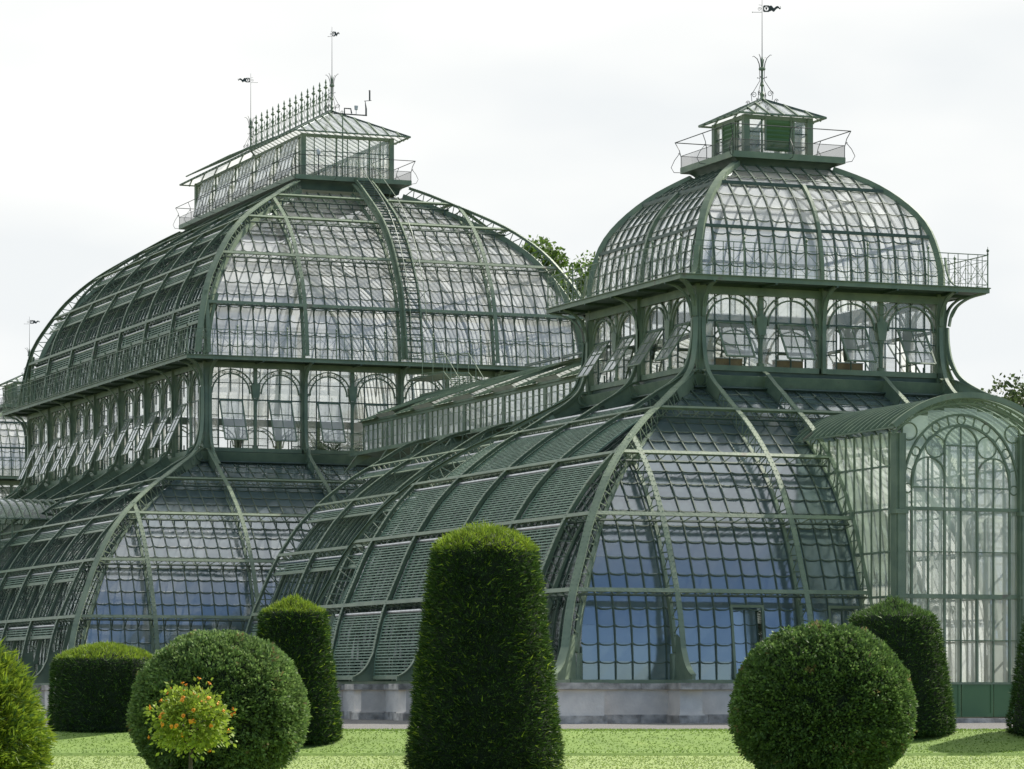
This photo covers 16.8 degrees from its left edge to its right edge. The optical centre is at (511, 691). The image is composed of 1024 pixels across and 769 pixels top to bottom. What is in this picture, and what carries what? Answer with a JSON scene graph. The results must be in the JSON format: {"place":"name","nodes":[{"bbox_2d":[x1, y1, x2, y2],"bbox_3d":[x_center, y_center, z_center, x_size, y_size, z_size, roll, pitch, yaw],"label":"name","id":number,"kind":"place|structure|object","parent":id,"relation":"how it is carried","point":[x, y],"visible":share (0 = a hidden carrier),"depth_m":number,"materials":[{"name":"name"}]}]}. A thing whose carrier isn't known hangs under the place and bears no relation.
{"place":"outdoors","nodes":[
{"label":"outdoors","id":0,"kind":"place"},
{"bbox_2d":[0,0,1023,666],"label":"sky","id":1,"kind":"structure","parent":0,"point":[554,120],"materials":[{"name":"white"}]},
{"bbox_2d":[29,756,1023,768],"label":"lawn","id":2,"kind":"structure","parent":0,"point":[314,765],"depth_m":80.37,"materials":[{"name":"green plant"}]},
{"bbox_2d":[0,637,57,768],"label":"golden yew","id":3,"kind":"object","parent":2,"relation":"on","point":[25,739],"visible":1,"depth_m":54.51,"materials":[{"name":"green plant"}]},
{"bbox_2d":[142,677,237,768],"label":"lantana tree","id":4,"kind":"object","parent":2,"relation":"on","point":[207,728],"visible":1,"depth_m":33.85,"materials":[{"name":"green plant"}]},
{"bbox_2d":[126,628,312,768],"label":"thuja ball","id":5,"kind":"object","parent":2,"relation":"on","point":[257,680],"visible":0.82,"depth_m":58.57,"materials":[{"name":"green plant"}]},
{"bbox_2d":[402,519,567,768],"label":"yew topiary","id":6,"kind":"object","parent":2,"relation":"on","point":[484,678],"visible":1,"depth_m":69.01,"materials":[{"name":"green plant"}]},
{"bbox_2d":[727,619,918,768],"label":"thuja ball","id":7,"kind":"object","parent":2,"relation":"on","point":[818,694],"visible":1,"depth_m":56.95,"materials":[{"name":"green plant"}]},
{"bbox_2d":[45,716,1012,728],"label":"gravel path","id":8,"kind":"structure","parent":0,"point":[369,724],"depth_m":111.12,"materials":[{"name":"grey gravel"}]},
{"bbox_2d":[0,317,141,644],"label":"glass pavilion","id":9,"kind":"structure","parent":8,"relation":"on","point":[11,469],"depth_m":242.40,"materials":[{"name":"green paint"}]},
{"bbox_2d":[501,235,569,419],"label":"deciduous tree","id":10,"kind":"object","parent":8,"relation":"on","point":[549,251],"visible":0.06,"depth_m":224.44,"materials":[{"name":"green plant"}]},
{"bbox_2d":[547,250,609,358],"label":"deciduous tree","id":11,"kind":"object","parent":8,"relation":"on","point":[577,266],"visible":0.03,"depth_m":231.82,"materials":[{"name":"green plant"}]},
{"bbox_2d":[942,373,1023,623],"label":"deciduous tree","id":12,"kind":"object","parent":8,"relation":"on","point":[1000,386],"visible":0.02,"depth_m":189.08,"materials":[{"name":"green plant"}]},
{"bbox_2d":[946,370,1023,608],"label":"deciduous tree","id":13,"kind":"object","parent":8,"relation":"on","point":[1017,399],"visible":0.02,"depth_m":183.46,"materials":[{"name":"green plant"}]},
{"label":"indoor floor","id":14,"kind":"structure","parent":8,"relation":"on","visible":0},
{"bbox_2d":[265,427,367,475],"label":"palm tree","id":15,"kind":"object","parent":14,"relation":"on","point":[320,445],"visible":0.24,"depth_m":187.36,"materials":[{"name":"green plant"}]},
{"bbox_2d":[0,31,697,714],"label":"glass pavilion","id":16,"kind":"structure","parent":14,"relation":"on","point":[146,325],"depth_m":176.28,"materials":[{"name":"metal"}]},
{"bbox_2d":[17,417,39,485],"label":"window","id":17,"kind":"structure","parent":16,"relation":"in","point":[35,421],"depth_m":203.10,"materials":[{"name":"glass"}]},
{"bbox_2d":[27,415,46,480],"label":"window","id":18,"kind":"structure","parent":16,"relation":"in","point":[40,454],"depth_m":200.88,"materials":[{"name":"grey glass"}]},
{"bbox_2d":[0,498,80,643],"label":"entrance porch","id":19,"kind":"object","parent":16,"relation":"attached to","point":[22,520],"visible":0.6,"depth_m":184.73,"materials":[{"name":"green paint"}]},
{"bbox_2d":[38,410,61,480],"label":"window","id":20,"kind":"structure","parent":16,"relation":"in","point":[57,413],"depth_m":198.39,"materials":[{"name":"green paint"}]},
{"bbox_2d":[35,422,68,484],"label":"window","id":21,"kind":"structure","parent":16,"relation":"in","point":[58,447],"depth_m":205.14,"materials":[{"name":"clear glass"}]},
{"bbox_2d":[49,409,68,472],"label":"window","id":22,"kind":"structure","parent":16,"relation":"in","point":[65,421],"depth_m":196.32,"materials":[{"name":"grey glass"}]},
{"bbox_2d":[60,403,84,475],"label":"window","id":23,"kind":"structure","parent":16,"relation":"in","point":[80,408],"depth_m":193.61,"materials":[{"name":"green paint"}]},
{"bbox_2d":[72,401,92,469],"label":"window","id":24,"kind":"structure","parent":16,"relation":"in","point":[88,415],"depth_m":191.58,"materials":[{"name":"green paint"}]},
{"bbox_2d":[80,422,112,474],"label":"window","id":25,"kind":"structure","parent":16,"relation":"in","point":[104,434],"depth_m":205.94,"materials":[{"name":"green paint"}]},
{"bbox_2d":[84,396,108,469],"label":"window","id":26,"kind":"structure","parent":16,"relation":"in","point":[104,401],"depth_m":188.82,"materials":[{"name":"glass"}]},
{"bbox_2d":[96,393,116,461],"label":"window","id":27,"kind":"structure","parent":16,"relation":"in","point":[112,407],"depth_m":186.87,"materials":[{"name":"green paint"}]},
{"bbox_2d":[108,389,133,463],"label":"window","id":28,"kind":"structure","parent":16,"relation":"in","point":[129,392],"depth_m":184.07,"materials":[{"name":"glass"}]},
{"bbox_2d":[121,386,142,458],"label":"window","id":29,"kind":"structure","parent":16,"relation":"in","point":[138,400],"depth_m":182.05,"materials":[{"name":"green paint"}]},
{"bbox_2d":[128,424,142,463],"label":"window","id":30,"kind":"structure","parent":16,"relation":"in","point":[130,424],"depth_m":206.75,"materials":[{"name":"green paint"}]},
{"bbox_2d":[134,381,161,457],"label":"window","id":31,"kind":"structure","parent":16,"relation":"in","point":[157,387],"depth_m":179.45,"materials":[{"name":"green paint"}]},
{"bbox_2d":[147,377,170,454],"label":"window","id":32,"kind":"structure","parent":16,"relation":"in","point":[166,384],"depth_m":177.32,"materials":[{"name":"green paint"}]},
{"bbox_2d":[161,372,188,451],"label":"window","id":33,"kind":"structure","parent":16,"relation":"in","point":[183,375],"depth_m":174.70,"materials":[{"name":"green paint"}]},
{"bbox_2d":[157,424,193,451],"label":"window","id":34,"kind":"structure","parent":16,"relation":"in","point":[186,424],"depth_m":207.81,"materials":[{"name":"glass"}]},
{"bbox_2d":[189,370,198,441],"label":"window","id":35,"kind":"structure","parent":16,"relation":"in","point":[193,382],"depth_m":172.91,"materials":[{"name":"glass"}]},
{"bbox_2d":[212,425,236,447],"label":"window","id":36,"kind":"structure","parent":16,"relation":"in","point":[233,445],"depth_m":208.78,"materials":[{"name":"green paint"}]},
{"bbox_2d":[212,367,255,447],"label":"window","id":37,"kind":"structure","parent":16,"relation":"in","point":[239,419],"depth_m":171.36,"materials":[{"name":"green paint"}]},
{"bbox_2d":[238,426,275,448],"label":"window","id":38,"kind":"structure","parent":16,"relation":"in","point":[258,427],"depth_m":209.49,"materials":[{"name":"green paint"}]},
{"bbox_2d":[256,369,301,448],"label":"window","id":39,"kind":"structure","parent":16,"relation":"in","point":[288,420],"depth_m":172.28,"materials":[{"name":"green paint"}]},
{"bbox_2d":[282,427,315,448],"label":"window","id":40,"kind":"structure","parent":16,"relation":"in","point":[298,428],"depth_m":210.41,"materials":[{"name":"grey glass"}]},
{"bbox_2d":[308,371,352,450],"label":"window","id":41,"kind":"structure","parent":16,"relation":"in","point":[337,424],"depth_m":173.25,"materials":[{"name":"green paint"}]},
{"bbox_2d":[320,428,354,447],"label":"window","id":42,"kind":"structure","parent":16,"relation":"in","point":[328,435],"depth_m":211.26,"materials":[{"name":"grey glass"}]},
{"bbox_2d":[358,427,367,450],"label":"window","id":43,"kind":"structure","parent":16,"relation":"in","point":[367,427],"depth_m":211.24,"materials":[{"name":"grey glass"}]},
{"bbox_2d":[353,373,397,448],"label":"window","id":44,"kind":"structure","parent":16,"relation":"in","point":[367,404],"depth_m":174.27,"materials":[{"name":"glass"}]},
{"bbox_2d":[404,375,443,438],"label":"window","id":45,"kind":"structure","parent":16,"relation":"in","point":[436,386],"depth_m":175.17,"materials":[{"name":"green paint"}]},
{"bbox_2d":[452,376,489,423],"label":"window","id":46,"kind":"structure","parent":16,"relation":"in","point":[459,376],"depth_m":176.32,"materials":[{"name":"clear glass"}]},
{"bbox_2d":[245,332,925,667],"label":"connecting wing","id":47,"kind":"structure","parent":14,"relation":"on","point":[317,553],"depth_m":154.76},
{"bbox_2d":[314,5,1023,723],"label":"glass pavilion","id":48,"kind":"structure","parent":14,"relation":"on","point":[596,461],"depth_m":130.19,"materials":[{"name":"metal"}]},
{"bbox_2d":[576,315,613,384],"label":"window","id":49,"kind":"structure","parent":48,"relation":"in","point":[587,368],"depth_m":137.83,"materials":[{"name":"green paint"}]},
{"bbox_2d":[599,321,635,383],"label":"window","id":50,"kind":"structure","parent":48,"relation":"in","point":[632,349],"depth_m":139.72,"materials":[{"name":"clear glass"}]},
{"bbox_2d":[601,309,635,378],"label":"window","id":51,"kind":"structure","parent":48,"relation":"in","point":[613,362],"depth_m":135.59,"materials":[{"name":"green paint"}]},
{"bbox_2d":[627,302,667,373],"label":"window","id":52,"kind":"structure","parent":48,"relation":"in","point":[639,356],"depth_m":133.10,"materials":[{"name":"green paint"}]},
{"bbox_2d":[651,325,690,371],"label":"window","id":53,"kind":"structure","parent":48,"relation":"in","point":[681,360],"depth_m":140.54,"materials":[{"name":"green paint"}]},
{"bbox_2d":[654,295,691,367],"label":"window","id":54,"kind":"structure","parent":48,"relation":"in","point":[669,346],"depth_m":130.84,"materials":[{"name":"green paint"}]},
{"bbox_2d":[706,294,761,365],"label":"window","id":55,"kind":"structure","parent":48,"relation":"in","point":[731,348],"depth_m":129.70,"materials":[{"name":"green paint"}]},
{"bbox_2d":[713,326,757,365],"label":"window","id":56,"kind":"structure","parent":48,"relation":"in","point":[749,331],"depth_m":141.58,"materials":[{"name":"glass"}]},
{"bbox_2d":[764,328,814,367],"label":"window","id":57,"kind":"structure","parent":48,"relation":"in","point":[778,353],"depth_m":142.10,"materials":[{"name":"green paint"}]},
{"bbox_2d":[761,297,818,367],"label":"window","id":58,"kind":"structure","parent":48,"relation":"in","point":[792,349],"depth_m":130.62,"materials":[{"name":"green paint"}]},
{"bbox_2d":[826,327,846,368],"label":"window","id":59,"kind":"structure","parent":48,"relation":"in","point":[840,350],"depth_m":141.68,"materials":[{"name":"glass"}]},
{"bbox_2d":[826,300,881,369],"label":"window","id":60,"kind":"structure","parent":48,"relation":"in","point":[853,353],"depth_m":131.61,"materials":[{"name":"grey glass"}]},
{"bbox_2d":[850,319,869,370],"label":"window","id":61,"kind":"structure","parent":48,"relation":"in","point":[855,331],"depth_m":139.38,"materials":[{"name":"grey glass"}]},
{"bbox_2d":[881,313,920,372],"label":"window","id":62,"kind":"structure","parent":48,"relation":"in","point":[901,353],"depth_m":136.85,"materials":[{"name":"white glass"}]},
{"bbox_2d":[793,392,1023,722],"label":"entrance porch","id":63,"kind":"object","parent":48,"relation":"attached to","point":[938,515],"visible":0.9,"depth_m":121.69,"materials":[{"name":"green paint"}]},
{"bbox_2d":[946,684,1015,716],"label":"door","id":64,"kind":"structure","parent":63,"relation":"in","point":[971,700],"depth_m":121.69,"materials":[{"name":"metal"}]},
{"bbox_2d":[882,303,936,372],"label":"window","id":65,"kind":"structure","parent":48,"relation":"in","point":[913,356],"depth_m":132.51,"materials":[{"name":"green paint"}]},
{"bbox_2d":[908,306,951,372],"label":"window","id":66,"kind":"structure","parent":48,"relation":"in","point":[916,316],"depth_m":135.03,"materials":[{"name":"green paint"}]},
{"bbox_2d":[757,611,794,641],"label":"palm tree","id":67,"kind":"object","parent":14,"relation":"on","point":[759,628],"visible":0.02,"depth_m":125.58,"materials":[{"name":"green plant"}]},
{"bbox_2d":[730,449,867,513],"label":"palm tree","id":68,"kind":"object","parent":14,"relation":"on","point":[834,452],"visible":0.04,"depth_m":137.09,"materials":[{"name":"green plant"}]},
{"bbox_2d":[908,599,970,621],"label":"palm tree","id":69,"kind":"object","parent":14,"relation":"on","point":[947,610],"visible":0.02,"depth_m":127.40,"materials":[{"name":"green plant"}]},
{"bbox_2d":[45,728,1023,768],"bbox_3d":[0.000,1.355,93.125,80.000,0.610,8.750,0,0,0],"label":"lawn","id":70,"kind":"structure","parent":0,"point":[934,743],"depth_m":90.55,"materials":[{"name":"green plant"}]},
{"bbox_2d":[46,640,152,732],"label":"yew topiary","id":71,"kind":"object","parent":70,"relation":"on","point":[90,687],"visible":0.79,"depth_m":92.76,"materials":[{"name":"green plant"}]},
{"bbox_2d":[256,593,343,745],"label":"yew topiary","id":72,"kind":"object","parent":70,"relation":"on","point":[296,628],"visible":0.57,"depth_m":90.49,"materials":[{"name":"green plant"}]},
{"bbox_2d":[847,594,957,737],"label":"yew topiary","id":73,"kind":"object","parent":70,"relation":"on","point":[910,634],"visible":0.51,"depth_m":91.62,"materials":[{"name":"green plant"}]},
{"bbox_2d":[1004,616,1023,736],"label":"yew topiary","id":74,"kind":"object","parent":70,"relation":"on","point":[1017,708],"visible":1,"depth_m":92.18,"materials":[{"name":"green plant"}]},
{"bbox_2d":[929,472,983,636],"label":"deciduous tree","id":75,"kind":"object","parent":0,"point":[954,579],"depth_m":215.07,"materials":[{"name":"green plant"}]}
]}

